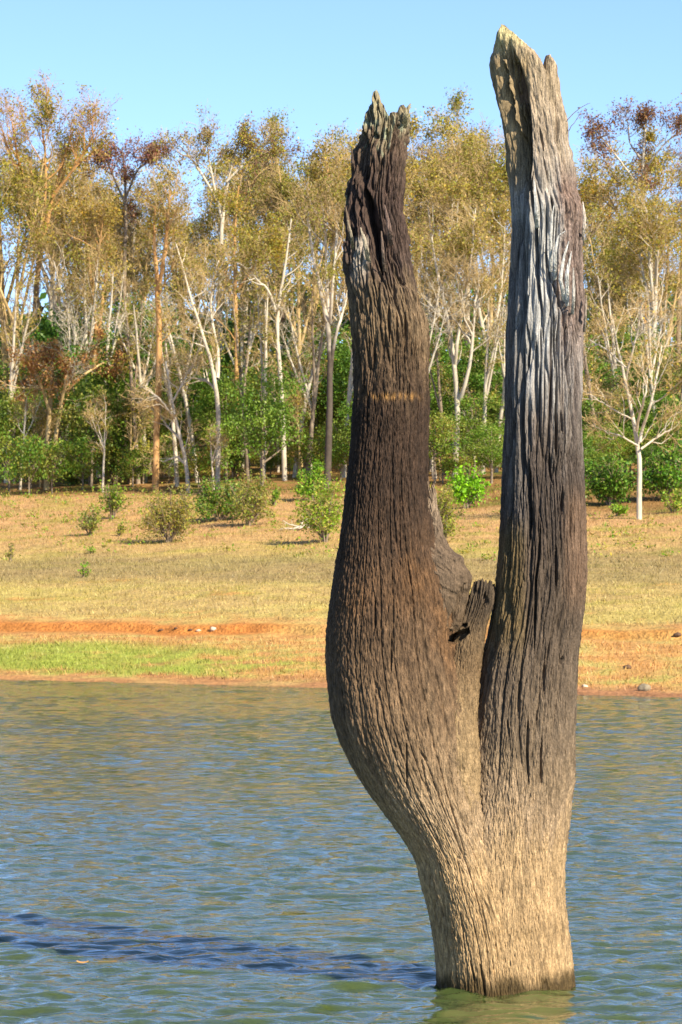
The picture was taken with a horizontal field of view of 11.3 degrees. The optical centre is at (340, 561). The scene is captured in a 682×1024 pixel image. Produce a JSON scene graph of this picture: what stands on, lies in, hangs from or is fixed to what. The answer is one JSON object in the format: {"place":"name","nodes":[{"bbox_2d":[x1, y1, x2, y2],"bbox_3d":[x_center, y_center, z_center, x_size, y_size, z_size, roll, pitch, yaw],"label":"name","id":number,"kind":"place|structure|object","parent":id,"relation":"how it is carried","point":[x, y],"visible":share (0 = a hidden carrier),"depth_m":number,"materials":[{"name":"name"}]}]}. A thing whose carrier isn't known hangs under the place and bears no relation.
{"place":"outdoors","nodes":[
{"label":"outdoors","id":0,"kind":"place"},
{"bbox_2d":[0,643,630,683],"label":"green grass","id":1,"kind":"structure","parent":0,"point":[109,664],"depth_m":91.63,"materials":[{"name":"green plant"}]},
{"bbox_2d":[0,679,681,1023],"bbox_3d":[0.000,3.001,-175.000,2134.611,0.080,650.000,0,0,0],"label":"lake water","id":2,"kind":"structure","parent":0,"point":[195,854],"depth_m":33.40,"materials":[{"name":"blue liquid"}]},
{"bbox_2d":[325,24,589,995],"bbox_3d":[0.827,0.174,24.400,1.885,7.952,1.044,0,0,0],"label":"dead tree","id":3,"kind":"object","parent":2,"relation":"in","point":[455,734],"visible":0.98,"depth_m":24.20,"materials":[{"name":"brown wood"}]},
{"bbox_2d":[0,420,681,697],"bbox_3d":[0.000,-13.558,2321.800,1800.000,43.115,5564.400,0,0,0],"label":"ground","id":4,"kind":"structure","parent":0,"point":[272,626],"depth_m":117.25,"materials":[{"name":"brown soil"}]},
{"bbox_2d":[0,427,37,490],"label":"bush","id":5,"kind":"object","parent":4,"relation":"on","point":[3,458],"visible":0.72,"depth_m":196.35,"materials":[{"name":"green plant"}]},
{"bbox_2d":[0,389,46,483],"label":"green tree","id":6,"kind":"object","parent":4,"relation":"on","point":[6,414],"visible":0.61,"depth_m":203.40,"materials":[{"name":"green plant"}]},
{"bbox_2d":[0,269,47,482],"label":"slender tree","id":7,"kind":"object","parent":4,"relation":"on","point":[13,375],"visible":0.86,"depth_m":205.62,"materials":[{"name":"beige plant"}]},
{"bbox_2d":[0,433,55,493],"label":"bush","id":8,"kind":"object","parent":4,"relation":"on","point":[37,453],"visible":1,"depth_m":192.76,"materials":[{"name":"green plant"}]},
{"bbox_2d":[0,164,64,476],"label":"bare tree","id":9,"kind":"object","parent":4,"relation":"on","point":[19,210],"visible":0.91,"depth_m":211.25,"materials":[{"name":"beige plant"}]},
{"bbox_2d":[0,92,82,473],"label":"olive tree","id":10,"kind":"object","parent":4,"relation":"on","point":[10,178],"visible":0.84,"depth_m":211.81,"materials":[{"name":"beige plant"}]},
{"bbox_2d":[25,438,83,492],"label":"bush","id":11,"kind":"object","parent":4,"relation":"on","point":[58,471],"visible":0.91,"depth_m":193.61,"materials":[{"name":"green plant"}]},
{"bbox_2d":[7,130,101,461],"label":"bare tree","id":12,"kind":"object","parent":4,"relation":"on","point":[52,278],"visible":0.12,"depth_m":226.98,"materials":[{"name":"brown plant"}]},
{"bbox_2d":[0,125,114,457],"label":"olive tree","id":13,"kind":"object","parent":4,"relation":"on","point":[49,291],"visible":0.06,"depth_m":235.87,"materials":[{"name":"beige plant"}]},
{"bbox_2d":[15,303,101,476],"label":"green tree","id":14,"kind":"object","parent":4,"relation":"on","point":[42,333],"visible":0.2,"depth_m":209.95,"materials":[{"name":"green plant"}]},
{"bbox_2d":[0,68,121,443],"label":"tall tree","id":15,"kind":"object","parent":4,"relation":"on","point":[97,142],"visible":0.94,"depth_m":212.19,"materials":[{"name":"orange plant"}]},
{"bbox_2d":[0,324,135,489],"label":"leaning tree","id":16,"kind":"object","parent":4,"relation":"on","point":[40,358],"visible":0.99,"depth_m":197.48,"materials":[{"name":"beige plant"}]},
{"bbox_2d":[30,344,113,459],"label":"green tree","id":17,"kind":"object","parent":4,"relation":"on","point":[79,367],"visible":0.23,"depth_m":205.38,"materials":[{"name":"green plant"}]},
{"bbox_2d":[47,283,102,468],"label":"slender tree","id":18,"kind":"object","parent":4,"relation":"on","point":[75,338],"visible":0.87,"depth_m":207.14,"materials":[{"name":"beige plant"}]},
{"bbox_2d":[31,212,125,473],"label":"bare tree","id":19,"kind":"object","parent":4,"relation":"on","point":[68,289],"visible":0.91,"depth_m":209.19,"materials":[{"name":"beige plant"}]},
{"bbox_2d":[55,434,109,488],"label":"bush","id":20,"kind":"object","parent":4,"relation":"on","point":[79,451],"visible":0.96,"depth_m":194.92,"materials":[{"name":"green plant"}]},
{"bbox_2d":[43,180,127,472],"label":"orange tree","id":21,"kind":"object","parent":4,"relation":"on","point":[106,216],"visible":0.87,"depth_m":210.61,"materials":[{"name":"beige plant"}]},
{"bbox_2d":[52,384,127,486],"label":"green tree","id":22,"kind":"object","parent":4,"relation":"on","point":[80,430],"visible":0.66,"depth_m":197.33,"materials":[{"name":"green plant"}]},
{"bbox_2d":[41,146,146,463],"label":"olive tree","id":23,"kind":"object","parent":4,"relation":"on","point":[90,184],"visible":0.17,"depth_m":224.14,"materials":[{"name":"yellow plant"}]},
{"bbox_2d":[79,385,115,491],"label":"sapling","id":24,"kind":"object","parent":4,"relation":"on","point":[88,412],"visible":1,"depth_m":192.19,"materials":[{"name":"beige plant"}]},
{"bbox_2d":[63,175,152,466],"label":"pale tree","id":25,"kind":"object","parent":4,"relation":"on","point":[133,250],"visible":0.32,"depth_m":218.82,"materials":[{"name":"beige plant"}]},
{"bbox_2d":[88,255,137,477],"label":"slender tree","id":26,"kind":"object","parent":4,"relation":"on","point":[112,294],"visible":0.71,"depth_m":206.32,"materials":[{"name":"beige plant"}]},
{"bbox_2d":[92,476,133,518],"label":"shrub","id":27,"kind":"object","parent":4,"relation":"on","point":[114,501],"visible":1,"depth_m":169.66,"materials":[{"name":"green plant"}]},
{"bbox_2d":[77,327,153,483],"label":"green tree","id":28,"kind":"object","parent":4,"relation":"on","point":[97,381],"visible":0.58,"depth_m":199.97,"materials":[{"name":"green plant"}]},
{"bbox_2d":[78,126,179,453],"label":"maroon tree","id":29,"kind":"object","parent":4,"relation":"on","point":[147,157],"visible":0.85,"depth_m":215.71,"materials":[{"name":"brown plant"}]},
{"bbox_2d":[94,378,168,457],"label":"green tree","id":30,"kind":"object","parent":4,"relation":"on","point":[119,437],"visible":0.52,"depth_m":199.27,"materials":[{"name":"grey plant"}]},
{"bbox_2d":[112,446,152,486],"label":"bush","id":31,"kind":"object","parent":4,"relation":"on","point":[137,470],"visible":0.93,"depth_m":194.88,"materials":[{"name":"green plant"}]},
{"bbox_2d":[81,170,188,444],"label":"bare tree","id":32,"kind":"object","parent":4,"relation":"on","point":[139,264],"visible":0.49,"depth_m":217.14,"materials":[{"name":"beige plant"}]},
{"bbox_2d":[107,274,164,483],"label":"slender tree","id":33,"kind":"object","parent":4,"relation":"on","point":[130,368],"visible":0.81,"depth_m":198.68,"materials":[{"name":"beige plant"}]},
{"bbox_2d":[110,391,164,484],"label":"sapling","id":34,"kind":"object","parent":4,"relation":"on","point":[123,414],"visible":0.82,"depth_m":198.01,"materials":[{"name":"beige plant"}]},
{"bbox_2d":[100,283,189,482],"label":"slender tree","id":35,"kind":"object","parent":4,"relation":"on","point":[138,358],"visible":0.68,"depth_m":198.94,"materials":[{"name":"beige plant"}]},
{"bbox_2d":[100,289,199,463],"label":"green tree","id":36,"kind":"object","parent":4,"relation":"on","point":[142,332],"visible":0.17,"depth_m":209.62,"materials":[{"name":"green plant"}]},
{"bbox_2d":[120,149,201,491],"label":"orange tree","id":37,"kind":"object","parent":4,"relation":"on","point":[158,276],"visible":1,"depth_m":189.69,"materials":[{"name":"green plant"}]},
{"bbox_2d":[121,348,206,492],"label":"bare tree","id":38,"kind":"object","parent":4,"relation":"on","point":[166,406],"visible":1,"depth_m":189.13,"materials":[{"name":"beige plant"}]},
{"bbox_2d":[143,305,187,486],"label":"slender tree","id":39,"kind":"object","parent":4,"relation":"on","point":[174,438],"visible":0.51,"depth_m":193.68,"materials":[{"name":"beige plant"}]},
{"bbox_2d":[131,479,201,543],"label":"shrub","id":40,"kind":"object","parent":4,"relation":"on","point":[177,518],"visible":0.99,"depth_m":152.14,"materials":[{"name":"green plant"}]},
{"bbox_2d":[127,157,236,349],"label":"olive tree","id":41,"kind":"object","parent":4,"relation":"on","point":[204,216],"visible":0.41,"depth_m":219.47,"materials":[{"name":"beige plant"}]},
{"bbox_2d":[142,280,229,482],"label":"slender tree","id":42,"kind":"object","parent":4,"relation":"on","point":[185,387],"visible":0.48,"depth_m":197.72,"materials":[{"name":"beige plant"}]},
{"bbox_2d":[145,334,239,480],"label":"green tree","id":43,"kind":"object","parent":4,"relation":"on","point":[193,386],"visible":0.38,"depth_m":200.82,"materials":[{"name":"green plant"}]},
{"bbox_2d":[150,210,247,486],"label":"pale tree","id":44,"kind":"object","parent":4,"relation":"on","point":[215,374],"visible":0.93,"depth_m":190.42,"materials":[{"name":"beige plant"}]},
{"bbox_2d":[151,212,248,465],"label":"bare tree","id":45,"kind":"object","parent":4,"relation":"on","point":[174,286],"visible":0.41,"depth_m":213.25,"materials":[{"name":"beige plant"}]},
{"bbox_2d":[183,424,240,480],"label":"bush","id":46,"kind":"object","parent":4,"relation":"on","point":[201,453],"visible":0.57,"depth_m":192.45,"materials":[{"name":"green plant"}]},
{"bbox_2d":[185,471,249,521],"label":"shrub","id":47,"kind":"object","parent":4,"relation":"on","point":[207,504],"visible":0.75,"depth_m":165.46,"materials":[{"name":"green plant"}]},
{"bbox_2d":[146,101,294,462],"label":"white branched tree","id":48,"kind":"object","parent":4,"relation":"on","point":[243,140],"visible":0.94,"depth_m":211.93,"materials":[{"name":"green plant"}]},
{"bbox_2d":[183,381,259,479],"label":"green tree","id":49,"kind":"object","parent":4,"relation":"on","point":[209,393],"visible":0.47,"depth_m":197.83,"materials":[{"name":"green plant"}]},
{"bbox_2d":[167,233,286,467],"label":"bare tree","id":50,"kind":"object","parent":4,"relation":"on","point":[241,308],"visible":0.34,"depth_m":209.77,"materials":[{"name":"beige plant"}]},
{"bbox_2d":[192,143,282,358],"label":"olive tree","id":51,"kind":"object","parent":4,"relation":"on","point":[236,188],"visible":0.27,"depth_m":226.10,"materials":[{"name":"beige plant"}]},
{"bbox_2d":[217,280,274,480],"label":"slender tree","id":52,"kind":"object","parent":4,"relation":"on","point":[247,459],"visible":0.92,"depth_m":194.73,"materials":[{"name":"beige plant"}]},
{"bbox_2d":[196,150,297,476],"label":"orange tree","id":53,"kind":"object","parent":4,"relation":"on","point":[277,247],"visible":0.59,"depth_m":200.77,"materials":[{"name":"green plant"}]},
{"bbox_2d":[214,466,280,525],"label":"shrub","id":54,"kind":"object","parent":4,"relation":"on","point":[248,506],"visible":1,"depth_m":160.69,"materials":[{"name":"green plant"}]},
{"bbox_2d":[238,265,284,478],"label":"slender tree","id":55,"kind":"object","parent":4,"relation":"on","point":[259,318],"visible":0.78,"depth_m":196.72,"materials":[{"name":"beige plant"}]},
{"bbox_2d":[204,197,320,480],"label":"pale tree","id":56,"kind":"object","parent":4,"relation":"on","point":[277,307],"visible":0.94,"depth_m":191.90,"materials":[{"name":"beige plant"}]},
{"bbox_2d":[217,120,307,448],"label":"tree","id":57,"kind":"object","parent":4,"relation":"on","point":[255,181],"visible":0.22,"depth_m":228.50,"materials":[{"name":"brown plant"}]},
{"bbox_2d":[216,358,310,484],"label":"rounded green tree","id":58,"kind":"object","parent":4,"relation":"on","point":[267,411],"visible":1,"depth_m":185.14,"materials":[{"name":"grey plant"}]},
{"bbox_2d":[207,143,338,458],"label":"bare tree","id":59,"kind":"object","parent":4,"relation":"on","point":[256,199],"visible":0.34,"depth_m":216.93,"materials":[{"name":"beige plant"}]},
{"bbox_2d":[231,201,343,466],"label":"bare tree","id":60,"kind":"object","parent":4,"relation":"on","point":[299,301],"visible":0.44,"depth_m":207.47,"materials":[{"name":"beige plant"}]},
{"bbox_2d":[256,292,346,477],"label":"slender tree","id":61,"kind":"object","parent":4,"relation":"on","point":[295,465],"visible":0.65,"depth_m":196.33,"materials":[{"name":"beige plant"}]},
{"bbox_2d":[258,107,355,443],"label":"olive tree","id":62,"kind":"object","parent":4,"relation":"on","point":[287,180],"visible":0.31,"depth_m":215.15,"materials":[{"name":"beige plant"}]},
{"bbox_2d":[289,459,328,500],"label":"shrub","id":63,"kind":"object","parent":4,"relation":"on","point":[307,479],"visible":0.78,"depth_m":175.26,"materials":[{"name":"green plant"}]},
{"bbox_2d":[273,160,350,490],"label":"dark trunk tree","id":64,"kind":"object","parent":4,"relation":"on","point":[329,276],"visible":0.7,"depth_m":181.00,"materials":[{"name":"yellow plant"}]},
{"bbox_2d":[288,269,339,475],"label":"slender tree","id":65,"kind":"object","parent":4,"relation":"on","point":[315,378],"visible":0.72,"depth_m":193.43,"materials":[{"name":"beige plant"}]},
{"bbox_2d":[292,471,344,542],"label":"shrub","id":66,"kind":"object","parent":4,"relation":"on","point":[323,519],"visible":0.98,"depth_m":146.88,"materials":[{"name":"green plant"}]},
{"bbox_2d":[312,336,353,422],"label":"green tree","id":67,"kind":"object","parent":4,"relation":"on","point":[345,353],"visible":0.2,"depth_m":197.84,"materials":[{"name":"green plant"}]},
{"bbox_2d":[320,401,352,461],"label":"green tree","id":68,"kind":"object","parent":4,"relation":"on","point":[342,432],"visible":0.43,"depth_m":189.52,"materials":[{"name":"green plant"}]},
{"bbox_2d":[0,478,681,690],"bbox_3d":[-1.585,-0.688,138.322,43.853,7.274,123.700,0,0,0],"label":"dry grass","id":69,"kind":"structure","parent":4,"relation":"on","point":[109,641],"depth_m":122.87,"materials":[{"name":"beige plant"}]},
{"bbox_2d":[0,473,681,560],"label":"weeds","id":70,"kind":"object","parent":4,"relation":"on","point":[210,535],"visible":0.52,"depth_m":162.09,"materials":[{"name":"green plant"}]},
{"bbox_2d":[0,265,681,457],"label":"wood","id":71,"kind":"object","parent":4,"relation":"on","point":[274,314],"visible":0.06,"depth_m":238.63,"materials":[{"name":"green plant"}]},
{"bbox_2d":[289,123,424,464],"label":"tree","id":72,"kind":"object","parent":4,"relation":"on","point":[317,160],"visible":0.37,"depth_m":206.91,"materials":[{"name":"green plant"}]},
{"bbox_2d":[408,217,460,318],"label":"bare tree","id":73,"kind":"object","parent":4,"relation":"on","point":[420,254],"visible":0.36,"depth_m":207.04,"materials":[{"name":"beige plant"}]},
{"bbox_2d":[404,107,481,356],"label":"olive tree","id":74,"kind":"object","parent":4,"relation":"on","point":[413,128],"visible":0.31,"depth_m":218.81,"materials":[{"name":"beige plant"}]},
{"bbox_2d":[422,273,472,478],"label":"slender tree","id":75,"kind":"object","parent":4,"relation":"on","point":[433,320],"visible":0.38,"depth_m":185.24,"materials":[{"name":"beige plant"}]},
{"bbox_2d":[428,410,467,483],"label":"green tree","id":76,"kind":"object","parent":4,"relation":"on","point":[439,434],"visible":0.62,"depth_m":181.74,"materials":[{"name":"green plant"}]},
{"bbox_2d":[435,482,465,539],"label":"shrub","id":77,"kind":"object","parent":4,"relation":"on","point":[444,515],"visible":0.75,"depth_m":142.29,"materials":[{"name":"green plant"}]},
{"bbox_2d":[404,144,506,447],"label":"tree","id":78,"kind":"object","parent":4,"relation":"on","point":[446,219],"visible":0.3,"depth_m":217.13,"materials":[{"name":"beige plant"}]},
{"bbox_2d":[410,167,511,476],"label":"bare tree","id":79,"kind":"object","parent":4,"relation":"on","point":[442,188],"visible":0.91,"depth_m":186.84,"materials":[{"name":"yellow plant"}]},
{"bbox_2d":[417,105,505,437],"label":"olive tree","id":80,"kind":"object","parent":4,"relation":"on","point":[463,130],"visible":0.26,"depth_m":224.55,"materials":[{"name":"beige plant"}]},
{"bbox_2d":[420,187,511,371],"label":"bare tree","id":81,"kind":"object","parent":4,"relation":"on","point":[455,232],"visible":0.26,"depth_m":203.44,"materials":[{"name":"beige plant"}]},
{"bbox_2d":[431,366,501,468],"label":"green tree","id":82,"kind":"object","parent":4,"relation":"on","point":[472,376],"visible":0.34,"depth_m":193.88,"materials":[{"name":"green plant"}]},
{"bbox_2d":[423,83,511,440],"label":"olive tree","id":83,"kind":"object","parent":4,"relation":"on","point":[457,102],"visible":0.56,"depth_m":218.50,"materials":[{"name":"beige plant"}]},
{"bbox_2d":[442,461,497,508],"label":"shrub","id":84,"kind":"object","parent":4,"relation":"on","point":[467,490],"visible":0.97,"depth_m":163.19,"materials":[{"name":"green plant"}]},
{"bbox_2d":[435,189,511,442],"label":"bare tree","id":85,"kind":"object","parent":4,"relation":"on","point":[495,217],"visible":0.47,"depth_m":200.25,"materials":[{"name":"yellow plant"}]},
{"bbox_2d":[443,327,503,464],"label":"green tree","id":86,"kind":"object","parent":4,"relation":"on","point":[481,361],"visible":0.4,"depth_m":195.04,"materials":[{"name":"green plant"}]},
{"bbox_2d":[445,392,504,473],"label":"green tree","id":87,"kind":"object","parent":4,"relation":"on","point":[474,420],"visible":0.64,"depth_m":187.57,"materials":[{"name":"green plant"}]},
{"bbox_2d":[456,424,503,483],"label":"green tree","id":88,"kind":"object","parent":4,"relation":"on","point":[492,456],"visible":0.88,"depth_m":179.90,"materials":[{"name":"green plant"}]},
{"bbox_2d":[477,276,508,474],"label":"slender tree","id":89,"kind":"object","parent":4,"relation":"on","point":[487,372],"visible":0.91,"depth_m":187.39,"materials":[{"name":"beige plant"}]},
{"bbox_2d":[573,140,630,322],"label":"olive tree","id":90,"kind":"object","parent":4,"relation":"on","point":[603,207],"visible":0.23,"depth_m":222.34,"materials":[{"name":"beige plant"}]},
{"bbox_2d":[582,422,634,463],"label":"green tree","id":91,"kind":"object","parent":4,"relation":"on","point":[621,442],"visible":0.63,"depth_m":175.60,"materials":[{"name":"green plant"}]},
{"bbox_2d":[583,261,634,463],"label":"slender tree","id":92,"kind":"object","parent":4,"relation":"on","point":[595,308],"visible":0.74,"depth_m":183.66,"materials":[{"name":"beige plant"}]},
{"bbox_2d":[584,443,643,504],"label":"shrub","id":93,"kind":"object","parent":4,"relation":"on","point":[606,485],"visible":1,"depth_m":160.35,"materials":[{"name":"green plant"}]},
{"bbox_2d":[583,198,652,356],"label":"olive tree","id":94,"kind":"object","parent":4,"relation":"on","point":[599,256],"visible":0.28,"depth_m":207.51,"materials":[{"name":"beige plant"}]},
{"bbox_2d":[584,364,670,472],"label":"green tree","id":95,"kind":"object","parent":4,"relation":"on","point":[625,412],"visible":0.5,"depth_m":181.21,"materials":[{"name":"green plant"}]},
{"bbox_2d":[577,92,681,337],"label":"maroon tree","id":96,"kind":"object","parent":4,"relation":"on","point":[642,118],"visible":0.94,"depth_m":207.85,"materials":[{"name":"brown plant"}]},
{"bbox_2d":[577,122,681,351],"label":"yellow tree","id":97,"kind":"object","parent":4,"relation":"on","point":[656,169],"visible":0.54,"depth_m":214.03,"materials":[{"name":"beige plant"}]},
{"bbox_2d":[582,287,681,519],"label":"bare tree","id":98,"kind":"object","parent":4,"relation":"on","point":[635,425],"visible":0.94,"depth_m":150.40,"materials":[{"name":"beige plant"}]},
{"bbox_2d":[583,254,681,363],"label":"bare tree","id":99,"kind":"object","parent":4,"relation":"on","point":[619,283],"visible":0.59,"depth_m":202.00,"materials":[{"name":"beige plant"}]},
{"bbox_2d":[584,315,680,464],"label":"green tree","id":100,"kind":"object","parent":4,"relation":"on","point":[628,349],"visible":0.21,"depth_m":190.67,"materials":[{"name":"green plant"}]},
{"bbox_2d":[605,173,681,350],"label":"olive tree","id":101,"kind":"object","parent":4,"relation":"on","point":[643,226],"visible":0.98,"depth_m":199.33,"materials":[{"name":"beige plant"}]},
{"bbox_2d":[608,195,681,383],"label":"bare tree","id":102,"kind":"object","parent":4,"relation":"on","point":[666,284],"visible":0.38,"depth_m":203.84,"materials":[{"name":"beige plant"}]},
{"bbox_2d":[628,278,680,446],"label":"slender tree","id":103,"kind":"object","parent":4,"relation":"on","point":[644,328],"visible":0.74,"depth_m":180.31,"materials":[{"name":"beige plant"}]},
{"bbox_2d":[630,436,681,500],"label":"shrub","id":104,"kind":"object","parent":4,"relation":"on","point":[662,473],"visible":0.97,"depth_m":160.48,"materials":[{"name":"green plant"}]},
{"bbox_2d":[0,0,681,359],"label":"sky","id":105,"kind":"structure","parent":0,"point":[324,61],"materials":[{"name":"blue"}]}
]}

